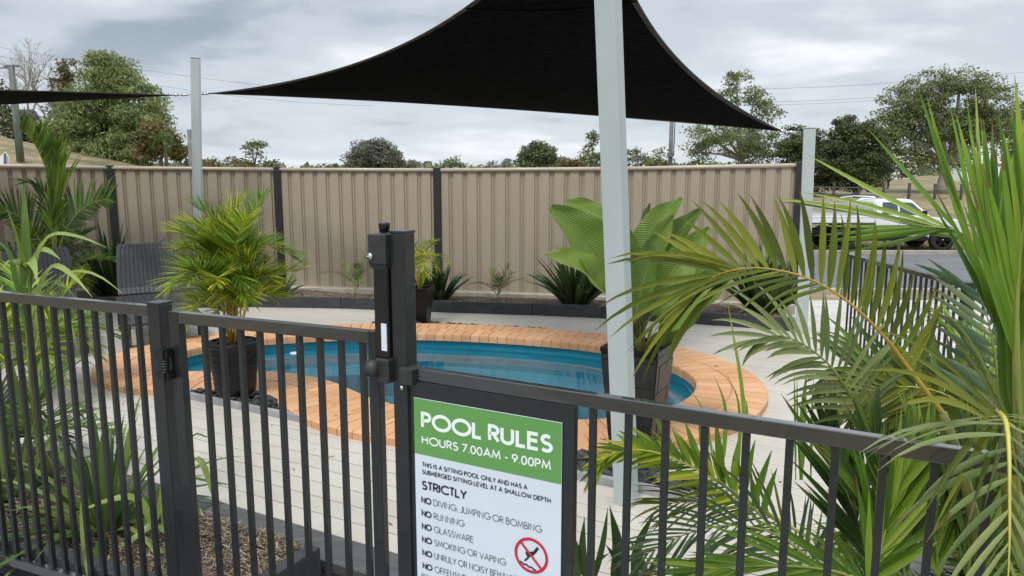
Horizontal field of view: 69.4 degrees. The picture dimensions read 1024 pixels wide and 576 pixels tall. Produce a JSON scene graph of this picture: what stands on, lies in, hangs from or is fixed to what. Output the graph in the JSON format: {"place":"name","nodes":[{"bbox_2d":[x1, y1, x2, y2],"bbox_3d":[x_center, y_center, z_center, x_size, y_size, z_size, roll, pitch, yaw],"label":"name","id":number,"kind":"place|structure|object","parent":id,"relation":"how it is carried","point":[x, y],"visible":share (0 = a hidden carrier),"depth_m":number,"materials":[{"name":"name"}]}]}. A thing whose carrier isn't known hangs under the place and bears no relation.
{"place":"outdoors","nodes":[
{"label":"outdoors","id":0,"kind":"place"},
{"bbox_2d":[0,457,312,575],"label":"mulch","id":1,"kind":"object","parent":0,"point":[259,534],"visible":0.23,"depth_m":3.24,"materials":[{"name":"wood"}]},
{"bbox_2d":[0,395,114,502],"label":"lily clump","id":2,"kind":"object","parent":1,"relation":"on","point":[24,457],"visible":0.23,"depth_m":3.74,"materials":[{"name":"green plant"}]},
{"bbox_2d":[0,180,122,504],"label":"corn stalk plant","id":3,"kind":"object","parent":1,"relation":"on","point":[24,268],"visible":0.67,"depth_m":3.27,"materials":[{"name":"green plant"}]},
{"bbox_2d":[0,351,127,489],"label":"garden palm","id":4,"kind":"object","parent":1,"relation":"on","point":[42,397],"visible":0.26,"depth_m":4.08,"materials":[{"name":"green plant"}]},
{"bbox_2d":[0,394,239,575],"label":"lily clump","id":5,"kind":"object","parent":1,"relation":"on","point":[116,485],"visible":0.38,"depth_m":3.33,"materials":[{"name":"green plant"}]},
{"bbox_2d":[76,433,227,574],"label":"lily clump","id":6,"kind":"object","parent":1,"relation":"on","point":[206,473],"visible":0.41,"depth_m":2.92,"materials":[{"name":"green plant"}]},
{"bbox_2d":[76,288,780,316],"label":"mulch","id":7,"kind":"object","parent":0,"point":[460,300],"visible":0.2,"depth_m":9.67,"materials":[{"name":"wood"}]},
{"bbox_2d":[0,111,117,247],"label":"young palm frond plant","id":8,"kind":"object","parent":7,"relation":"on","point":[54,157],"visible":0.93,"depth_m":7.82,"materials":[{"name":"green plant"}]},
{"bbox_2d":[72,220,177,295],"bbox_3d":[-5.291,-0.399,9.764,1.678,1.065,1.813,8,12,42],"label":"strap leaf clump","id":9,"kind":"object","parent":7,"relation":"on","point":[109,274],"visible":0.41,"depth_m":9.66,"materials":[{"name":"plant"}]},
{"bbox_2d":[190,57,202,291],"bbox_3d":[-4.236,-1.456,9.953,0.404,3.174,0.164,5,10,29],"label":"shade post","id":10,"kind":"object","parent":7,"relation":"on","point":[196,120],"visible":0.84,"depth_m":9.80,"materials":[{"name":"metal"}]},
{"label":"turnbuckle","id":11,"kind":"object","parent":10,"relation":"attached to","visible":0},
{"bbox_2d":[0,90,178,104],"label":"shade sail","id":12,"kind":"object","parent":11,"relation":"attached to","point":[7,97],"visible":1,"depth_m":8.43,"materials":[{"name":"fabric"}]},
{"bbox_2d":[260,271,304,295],"bbox_3d":[-3.111,-0.076,9.848,0.733,0.399,0.828,-5,10,-31],"label":"strap leaf clump","id":13,"kind":"object","parent":7,"relation":"on","point":[290,281],"visible":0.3,"depth_m":9.91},
{"bbox_2d":[319,255,373,296],"bbox_3d":[-2.084,-0.159,9.596,0.878,0.631,0.485,-2,9,-14],"label":"seedling palm","id":14,"kind":"object","parent":7,"relation":"on","point":[358,271],"visible":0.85,"depth_m":9.65,"materials":[{"name":"green plant"}]},
{"bbox_2d":[415,257,474,300],"bbox_3d":[-1.012,-0.117,9.522,1.081,0.582,1.034,-8,12,-42],"label":"strap leaf clump","id":15,"kind":"object","parent":7,"relation":"on","point":[439,281],"visible":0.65,"depth_m":9.46,"materials":[{"name":"plant"}]},
{"bbox_2d":[469,261,532,300],"bbox_3d":[-0.188,-0.071,9.365,0.818,0.528,0.551,-5,10,-29],"label":"seedling palm","id":16,"kind":"object","parent":7,"relation":"on","point":[497,279],"visible":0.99,"depth_m":9.41,"materials":[{"name":"green plant"}]},
{"bbox_2d":[527,246,602,304],"bbox_3d":[0.811,-0.149,9.083,1.324,0.778,1.380,0,9,0],"label":"strap leaf clump","id":17,"kind":"object","parent":7,"relation":"on","point":[578,287],"visible":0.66,"depth_m":8.96,"materials":[{"name":"plant"}]},
{"bbox_2d":[721,243,833,313],"bbox_3d":[2.914,-0.118,8.669,1.545,0.842,1.447,0,9,0],"label":"strap leaf clump","id":18,"kind":"object","parent":7,"relation":"on","point":[763,300],"visible":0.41,"depth_m":8.52,"materials":[{"name":"plant"}]},
{"bbox_2d":[0,137,977,575],"bbox_3d":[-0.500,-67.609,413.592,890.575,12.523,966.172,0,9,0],"label":"ground","id":19,"kind":"structure","parent":0,"point":[898,187],"depth_m":42.89,"materials":[{"name":"soil"}]},
{"bbox_2d":[0,65,24,162],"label":"utility pole","id":20,"kind":"object","parent":19,"relation":"on","point":[19,149],"visible":0.77,"depth_m":35.10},
{"bbox_2d":[0,79,37,142],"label":"scrub tree","id":21,"kind":"object","parent":19,"relation":"on","point":[6,114],"visible":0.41,"depth_m":44.70,"materials":[{"name":"green plant"}]},
{"bbox_2d":[8,102,57,142],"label":"scrub tree","id":22,"kind":"object","parent":19,"relation":"on","point":[51,105],"visible":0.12,"depth_m":45.85,"materials":[{"name":"green plant"}]},
{"bbox_2d":[1,37,73,109],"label":"bare tree","id":23,"kind":"object","parent":19,"relation":"on","point":[33,77],"visible":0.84,"depth_m":49.53,"materials":[{"name":"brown plant"}]},
{"bbox_2d":[0,56,86,120],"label":"bare tree","id":24,"kind":"object","parent":19,"relation":"on","point":[36,77],"visible":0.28,"depth_m":52.42,"materials":[{"name":"plant"}]},
{"bbox_2d":[45,58,80,109],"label":"willow tree","id":25,"kind":"object","parent":19,"relation":"on","point":[67,76],"visible":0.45,"depth_m":48.16,"materials":[{"name":"green plant"}]},
{"bbox_2d":[0,254,133,393],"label":"garden palm","id":26,"kind":"object","parent":19,"relation":"on","point":[72,283],"visible":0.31,"depth_m":5.47,"materials":[{"name":"green plant"}]},
{"bbox_2d":[0,532,154,575],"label":"garden sleeper","id":27,"kind":"object","parent":19,"relation":"on","point":[4,569],"depth_m":3.02,"materials":[{"name":"concrete"}]},
{"bbox_2d":[30,49,177,165],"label":"willow tree","id":28,"kind":"object","parent":19,"relation":"on","point":[84,126],"visible":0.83,"depth_m":42.23,"materials":[{"name":"green plant"}]},
{"bbox_2d":[12,444,211,511],"bbox_3d":[-2.867,1.023,4.400,2.994,0.050,0.196,5,10,28],"label":"flat sleeper","id":29,"kind":"object","parent":19,"relation":"on","point":[203,505],"visible":0.02,"depth_m":3.94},
{"bbox_2d":[124,118,187,165],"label":"scrub tree","id":30,"kind":"object","parent":19,"relation":"on","point":[144,151],"visible":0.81,"depth_m":41.06,"materials":[{"name":"green plant"}]},
{"bbox_2d":[146,130,179,166],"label":"skyline palm","id":31,"kind":"object","parent":19,"relation":"on","point":[166,163],"visible":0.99,"depth_m":40.25,"materials":[{"name":"green plant"}]},
{"bbox_2d":[187,129,191,166],"bbox_3d":[-12.817,-4.415,29.674,0.230,3.798,0.230,0,9,0],"label":"utility pole","id":32,"kind":"object","parent":19,"relation":"on","point":[189,146],"visible":0.26,"depth_m":29.41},
{"bbox_2d":[202,155,247,166],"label":"scrub tree","id":33,"kind":"object","parent":19,"relation":"on","point":[210,164],"visible":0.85,"depth_m":59.18,"materials":[{"name":"green plant"}]},
{"bbox_2d":[237,139,280,167],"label":"gum tree","id":34,"kind":"object","parent":19,"relation":"on","point":[268,163],"visible":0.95,"depth_m":64.88,"materials":[{"name":"green plant"}]},
{"bbox_2d":[199,502,397,575],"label":"flat sleeper","id":35,"kind":"object","parent":19,"relation":"on","point":[358,553],"visible":0.45,"depth_m":3.35,"materials":[{"name":"concrete"}]},
{"bbox_2d":[339,137,406,167],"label":"round tree","id":36,"kind":"object","parent":19,"relation":"on","point":[379,153],"visible":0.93,"depth_m":75.98,"materials":[{"name":"green plant"}]},
{"bbox_2d":[0,162,801,305],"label":"metal fence","id":37,"kind":"object","parent":19,"relation":"on","point":[479,221],"visible":0.57,"depth_m":10.42,"materials":[{"name":"beige metal"}]},
{"bbox_2d":[91,323,767,453],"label":"swimming pool","id":38,"kind":"structure","parent":19,"relation":"in","point":[696,373],"depth_m":6.04,"materials":[{"name":"brick"}]},
{"bbox_2d":[188,347,692,419],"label":"pool water","id":39,"kind":"structure","parent":38,"relation":"in","point":[578,373],"depth_m":6.79,"materials":[{"name":"blue liquid"}]},
{"bbox_2d":[76,286,794,313],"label":"concrete sill","id":40,"kind":"structure","parent":19,"relation":"on","point":[791,308],"depth_m":10.31,"materials":[{"name":"concrete"}]},
{"bbox_2d":[434,155,468,167],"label":"gum tree","id":41,"kind":"object","parent":19,"relation":"on","point":[448,163],"visible":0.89,"depth_m":83.60,"materials":[{"name":"green plant"}]},
{"bbox_2d":[479,158,512,167],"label":"scrub tree","id":42,"kind":"object","parent":19,"relation":"on","point":[505,162],"visible":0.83,"depth_m":98.60,"materials":[{"name":"green plant"}]},
{"bbox_2d":[1,307,1022,575],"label":"deck","id":43,"kind":"structure","parent":19,"relation":"on","point":[761,365],"depth_m":4.52,"materials":[{"name":"concrete"}]},
{"bbox_2d":[0,246,89,362],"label":"sun lounger","id":44,"kind":"object","parent":43,"relation":"on","point":[46,260],"visible":0.18,"depth_m":7.65,"materials":[{"name":"plastic"}]},
{"bbox_2d":[0,217,115,290],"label":"garden palm","id":45,"kind":"object","parent":43,"relation":"on","point":[72,248],"visible":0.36,"depth_m":8.26,"materials":[{"name":"green plant"}]},
{"bbox_2d":[116,242,201,347],"bbox_3d":[-3.682,0.038,7.663,0.700,0.908,1.443,-5,10,-32],"label":"sun lounger","id":46,"kind":"object","parent":43,"relation":"on","point":[139,265],"visible":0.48,"depth_m":8.09,"materials":[{"name":"plastic"}]},
{"bbox_2d":[190,387,278,409],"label":"pebbles","id":47,"kind":"object","parent":43,"relation":"on","point":[272,402],"visible":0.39,"depth_m":5.36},
{"bbox_2d":[209,336,257,396],"bbox_3d":[-2.050,0.580,5.462,0.376,0.385,0.376,0,9,0],"label":"plant pot","id":48,"kind":"object","parent":47,"relation":"on","point":[233,364],"visible":0.6,"depth_m":5.34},
{"bbox_2d":[147,182,313,343],"bbox_3d":[-2.021,-0.168,5.368,1.172,1.188,1.087,0,9,0],"label":"cane palm","id":49,"kind":"object","parent":48,"relation":"in","point":[224,261],"visible":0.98,"depth_m":5.25,"materials":[{"name":"green plant"}]},
{"bbox_2d":[209,338,254,345],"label":"pot pebbles","id":50,"kind":"object","parent":48,"relation":"on","point":[247,341],"visible":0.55,"depth_m":5.41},
{"bbox_2d":[190,392,298,421],"bbox_3d":[-2.060,0.835,5.342,2.016,0.055,0.035,5,10,28],"label":"edging strip","id":51,"kind":"object","parent":43,"relation":"on","point":[291,416],"visible":0.4,"depth_m":5.25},
{"bbox_2d":[250,296,340,308],"bbox_3d":[-2.715,0.178,9.286,1.166,0.141,0.050,1,9,5],"label":"garden sleeper","id":52,"kind":"object","parent":43,"relation":"on","point":[313,302],"visible":0.76,"depth_m":9.25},
{"bbox_2d":[341,297,374,309],"bbox_3d":[-1.585,0.203,9.128,1.104,0.139,0.050,2,9,11],"label":"garden sleeper","id":53,"kind":"object","parent":43,"relation":"on","point":[356,303],"visible":0.45,"depth_m":9.17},
{"bbox_2d":[415,285,434,322],"bbox_3d":[-1.010,0.195,8.246,0.240,0.420,0.240,2,9,12],"label":"plant pot","id":54,"kind":"object","parent":43,"relation":"on","point":[424,294],"visible":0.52,"depth_m":8.16,"materials":[{"name":"ceramic"}]},
{"bbox_2d":[414,237,453,287],"bbox_3d":[-1.060,-0.294,8.212,0.802,0.641,0.774,0,9,0],"label":"cane palm","id":55,"kind":"object","parent":54,"relation":"in","point":[418,262],"visible":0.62,"depth_m":8.19,"materials":[{"name":"green plant"}]},
{"bbox_2d":[432,300,532,314],"bbox_3d":[-0.395,0.236,8.910,1.301,0.138,0.050,1,9,10],"label":"garden sleeper","id":56,"kind":"object","parent":43,"relation":"on","point":[484,307],"visible":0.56,"depth_m":8.88,"materials":[{"name":"wood"}]},
{"bbox_2d":[533,303,601,317],"bbox_3d":[0.650,0.267,8.708,0.814,0.146,0.050,2,9,13],"label":"garden sleeper","id":57,"kind":"object","parent":43,"relation":"on","point":[569,310],"visible":0.92,"depth_m":8.68,"materials":[{"name":"wood"}]},
{"bbox_2d":[594,0,638,507],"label":"shade post","id":58,"kind":"object","parent":43,"relation":"on","point":[611,98],"visible":0.89,"depth_m":3.48,"materials":[{"name":"metal"}]},
{"bbox_2d":[206,0,785,132],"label":"shade sail","id":59,"kind":"object","parent":58,"relation":"attached to","point":[533,55],"visible":0.94,"depth_m":6.46,"materials":[{"name":"fabric"}]},
{"bbox_2d":[602,306,654,320],"bbox_3d":[1.490,0.302,8.480,0.912,0.141,0.050,3,9,17],"label":"garden sleeper","id":60,"kind":"object","parent":43,"relation":"on","point":[604,314],"visible":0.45,"depth_m":8.57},
{"bbox_2d":[600,338,673,462],"bbox_3d":[0.742,0.660,4.397,0.345,0.675,0.345,5,10,28],"label":"plant pot","id":61,"kind":"object","parent":43,"relation":"on","point":[654,385],"visible":0.35,"depth_m":4.24,"materials":[{"name":"plastic"}]},
{"bbox_2d":[545,197,728,350],"bbox_3d":[0.731,-0.067,4.309,1.114,0.920,0.679,0,9,0],"label":"paddle leaf plant","id":62,"kind":"object","parent":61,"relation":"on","point":[579,221],"visible":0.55,"depth_m":4.17,"materials":[{"name":"plant"}]},
{"bbox_2d":[577,470,714,504],"bbox_3d":[0.535,1.046,3.978,1.099,0.055,0.035,5,10,28],"label":"edging strip","id":63,"kind":"object","parent":43,"relation":"on","point":[605,480],"visible":0.2,"depth_m":3.89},
{"bbox_2d":[577,448,724,497],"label":"pebbles","id":64,"kind":"object","parent":43,"relation":"on","point":[643,474],"visible":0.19,"depth_m":4.03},
{"bbox_2d":[695,312,794,330],"bbox_3d":[2.475,0.357,8.124,1.171,0.138,0.050,4,9,22],"label":"garden sleeper","id":65,"kind":"object","parent":43,"relation":"on","point":[706,318],"visible":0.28,"depth_m":8.12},
{"bbox_2d":[686,301,837,479],"bbox_3d":[0.935,0.390,2.734,0.615,0.725,0.056,-2,9,-13],"label":"strap leaf clump","id":66,"kind":"object","parent":43,"relation":"on","point":[801,455],"visible":0.48,"depth_m":2.72,"materials":[{"name":"plant"}]},
{"bbox_2d":[796,127,815,332],"bbox_3d":[3.041,-0.579,7.670,0.161,2.129,0.156,3,9,20],"label":"shade post","id":67,"kind":"object","parent":43,"relation":"on","point":[808,162],"visible":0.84,"depth_m":7.55,"materials":[{"name":"metal"}]},
{"bbox_2d":[954,281,975,358],"bbox_3d":[3.340,0.391,5.474,0.074,0.878,0.074,0,9,0],"label":"fence post","id":68,"kind":"object","parent":43,"relation":"on","point":[970,284],"visible":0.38,"depth_m":5.40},
{"bbox_2d":[845,254,957,393],"bbox_3d":[3.383,0.406,6.548,0.026,1.200,2.081,0,9,2],"label":"pool fence","id":69,"kind":"object","parent":68,"relation":"attached to","point":[922,275],"visible":0.23,"depth_m":6.46,"materials":[{"name":"metal"}]},
{"bbox_2d":[510,139,562,167],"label":"leafy tree","id":70,"kind":"object","parent":19,"relation":"on","point":[538,153],"visible":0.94,"depth_m":78.29,"materials":[{"name":"green plant"}]},
{"bbox_2d":[152,158,939,175],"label":"woodland","id":71,"kind":"object","parent":19,"relation":"on","point":[426,164],"visible":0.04,"depth_m":211.25,"materials":[{"name":"plant"}]},
{"bbox_2d":[556,155,586,166],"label":"leafy tree","id":72,"kind":"object","parent":19,"relation":"on","point":[572,163],"visible":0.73,"depth_m":80.56,"materials":[{"name":"green plant"}]},
{"bbox_2d":[576,130,600,166],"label":"leafy tree","id":73,"kind":"object","parent":19,"relation":"on","point":[594,156],"visible":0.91,"depth_m":74.53,"materials":[{"name":"green plant"}]},
{"bbox_2d":[627,146,655,166],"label":"leafy tree","id":74,"kind":"object","parent":19,"relation":"on","point":[637,160],"visible":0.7,"depth_m":82.70,"materials":[{"name":"green plant"}]},
{"bbox_2d":[644,146,678,165],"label":"leafy tree","id":75,"kind":"object","parent":19,"relation":"on","point":[658,160],"visible":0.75,"depth_m":78.68,"materials":[{"name":"green plant"}]},
{"bbox_2d":[668,122,673,165],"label":"utility pole","id":76,"kind":"object","parent":19,"relation":"on","point":[670,159],"visible":0.32,"depth_m":60.76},
{"bbox_2d":[677,68,787,164],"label":"gum tree","id":77,"kind":"object","parent":19,"relation":"on","point":[748,144],"visible":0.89,"depth_m":64.00,"materials":[{"name":"green plant"}]},
{"bbox_2d":[757,124,841,194],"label":"dark tree","id":78,"kind":"object","parent":19,"relation":"on","point":[791,149],"visible":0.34,"depth_m":60.20,"materials":[{"name":"green plant"}]},
{"bbox_2d":[814,114,902,194],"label":"dark tree","id":79,"kind":"object","parent":19,"relation":"on","point":[856,153],"visible":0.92,"depth_m":58.20,"materials":[{"name":"green plant"}]},
{"bbox_2d":[810,288,960,294],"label":"kerb","id":80,"kind":"structure","parent":19,"relation":"on","point":[827,292],"depth_m":15.57,"materials":[{"name":"concrete"}]},
{"bbox_2d":[814,250,965,254],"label":"kerb","id":81,"kind":"structure","parent":19,"relation":"on","point":[918,252],"depth_m":23.11,"materials":[{"name":"concrete"}]},
{"bbox_2d":[812,195,968,249],"bbox_3d":[12.138,-2.199,24.855,5.456,1.793,2.160,0,9,0],"label":"parked ute","id":82,"kind":"object","parent":19,"relation":"on","point":[939,242],"visible":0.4,"depth_m":24.02,"materials":[{"name":"white metal"}]},
{"bbox_2d":[882,202,897,214],"bbox_3d":[12.250,-2.576,23.977,0.520,0.400,0.121,0,9,0],"label":"window","id":83,"kind":"structure","parent":82,"relation":"in","point":[889,205],"depth_m":23.99,"materials":[{"name":"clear glass"}]},
{"bbox_2d":[832,182,971,199],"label":"paddock fence","id":84,"kind":"object","parent":19,"relation":"on","point":[960,194],"visible":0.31,"depth_m":57.26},
{"bbox_2d":[880,163,923,188],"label":"dark tree","id":85,"kind":"object","parent":19,"relation":"on","point":[889,179],"visible":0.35,"depth_m":71.12,"materials":[{"name":"green plant"}]},
{"bbox_2d":[862,63,1023,193],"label":"gum tree","id":86,"kind":"object","parent":19,"relation":"on","point":[913,112],"visible":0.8,"depth_m":61.96,"materials":[{"name":"green plant"}]},
{"bbox_2d":[871,297,1023,441],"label":"garden palm","id":87,"kind":"object","parent":19,"relation":"on","point":[943,324],"visible":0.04,"depth_m":4.25,"materials":[{"name":"green plant"}]},
{"bbox_2d":[951,157,1000,180],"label":"shed","id":88,"kind":"structure","parent":19,"relation":"on","point":[955,175],"depth_m":93.05,"materials":[{"name":"white paint"}]},
{"bbox_2d":[998,100,1023,165],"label":"gum tree","id":89,"kind":"object","parent":19,"relation":"on","point":[1022,108],"visible":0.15,"depth_m":64.62,"materials":[{"name":"green plant"}]},
{"bbox_2d":[0,0,1023,167],"label":"sky","id":90,"kind":"structure","parent":0,"point":[787,45],"materials":[{"name":"grey"}]},
{"bbox_2d":[786,300,996,390],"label":"driveway","id":91,"kind":"structure","parent":0,"point":[831,304],"depth_m":10.45,"materials":[{"name":"concrete"}]},
{"bbox_2d":[813,232,977,249],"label":"verge grass","id":92,"kind":"structure","parent":0,"point":[908,247],"depth_m":25.33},
{"bbox_2d":[810,255,982,287],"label":"road","id":93,"kind":"structure","parent":0,"point":[954,265],"depth_m":20.18,"materials":[{"name":"asphalt"}]},
{"label":"path","id":94,"kind":"structure","parent":0,"visible":0},
{"bbox_2d":[145,299,186,575],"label":"fence post","id":95,"kind":"object","parent":94,"relation":"on","point":[163,394],"visible":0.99,"depth_m":2.54,"materials":[{"name":"metal"}]},
{"bbox_2d":[0,291,161,575],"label":"pool fence","id":96,"kind":"object","parent":95,"relation":"attached to","point":[138,311],"visible":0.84,"depth_m":2.75,"materials":[{"name":"metal"}]},
{"bbox_2d":[154,310,389,575],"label":"pool gate","id":97,"kind":"structure","parent":95,"relation":"attached to","point":[178,373],"depth_m":2.33,"materials":[{"name":"black metal"}]},
{"bbox_2d":[258,545,320,575],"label":"garden sleeper","id":98,"kind":"object","parent":94,"relation":"on","point":[299,563],"visible":0.57,"depth_m":3.03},
{"bbox_2d":[389,229,416,575],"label":"latch post","id":99,"kind":"object","parent":94,"relation":"on","point":[402,261],"visible":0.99,"depth_m":2.10,"materials":[{"name":"metal"}]},
{"bbox_2d":[364,222,393,383],"bbox_3d":[-0.371,0.044,2.092,0.067,0.455,0.094,5,10,28],"label":"gate latch","id":100,"kind":"object","parent":99,"relation":"attached to","point":[380,368],"visible":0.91,"depth_m":2.08,"materials":[{"name":"plastic"}]},
{"bbox_2d":[399,365,1023,575],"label":"pool fence","id":101,"kind":"object","parent":99,"relation":"attached to","point":[541,401],"visible":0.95,"depth_m":1.76,"materials":[{"name":"metal"}]},
{"bbox_2d":[414,397,562,575],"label":"rules sign","id":102,"kind":"object","parent":101,"relation":"attached to","point":[488,492],"visible":1,"depth_m":2.01,"materials":[{"name":"white"}]},
{"label":"garden soil","id":103,"kind":"structure","parent":0,"visible":0},
{"bbox_2d":[576,508,654,575],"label":"strap leaf clump","id":104,"kind":"object","parent":103,"relation":"on","point":[581,560],"visible":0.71,"depth_m":2.44,"materials":[{"name":"plant"}]},
{"bbox_2d":[595,187,987,570],"bbox_3d":[0.844,0.523,2.082,1.250,1.605,0.478,0,9,0],"label":"foreground palm","id":105,"kind":"object","parent":103,"relation":"on","point":[706,259],"visible":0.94,"depth_m":1.92,"materials":[{"name":"green plant"}]},
{"bbox_2d":[579,374,1023,575],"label":"foreground palm","id":106,"kind":"object","parent":103,"relation":"on","point":[907,482],"visible":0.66,"depth_m":2.12,"materials":[{"name":"green plant"}]},
{"bbox_2d":[804,524,912,575],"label":"garden palm","id":107,"kind":"object","parent":103,"relation":"on","point":[853,562],"visible":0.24,"depth_m":2.20,"materials":[{"name":"green plant"}]},
{"bbox_2d":[771,75,1023,575],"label":"foreground palm","id":108,"kind":"object","parent":103,"relation":"on","point":[995,216],"visible":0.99,"depth_m":1.52,"materials":[{"name":"green plant"}]},
{"bbox_2d":[805,258,997,465],"bbox_3d":[1.542,0.572,2.460,1.054,1.403,0.510,0,9,0],"label":"foreground palm","id":109,"kind":"object","parent":103,"relation":"on","point":[961,364],"visible":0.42,"depth_m":2.32,"materials":[{"name":"green plant"}]},
{"bbox_2d":[789,465,1021,575],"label":"garden palm","id":110,"kind":"object","parent":103,"relation":"on","point":[955,560],"visible":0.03,"depth_m":2.55,"materials":[{"name":"green plant"}]},
{"bbox_2d":[812,426,1023,575],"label":"garden palm","id":111,"kind":"object","parent":103,"relation":"on","point":[843,537],"visible":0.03,"depth_m":2.90,"materials":[{"name":"green plant"}]},
{"bbox_2d":[937,310,1023,441],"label":"garden palm","id":112,"kind":"object","parent":103,"relation":"on","point":[979,332],"visible":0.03,"depth_m":3.26,"materials":[{"name":"green plant"}]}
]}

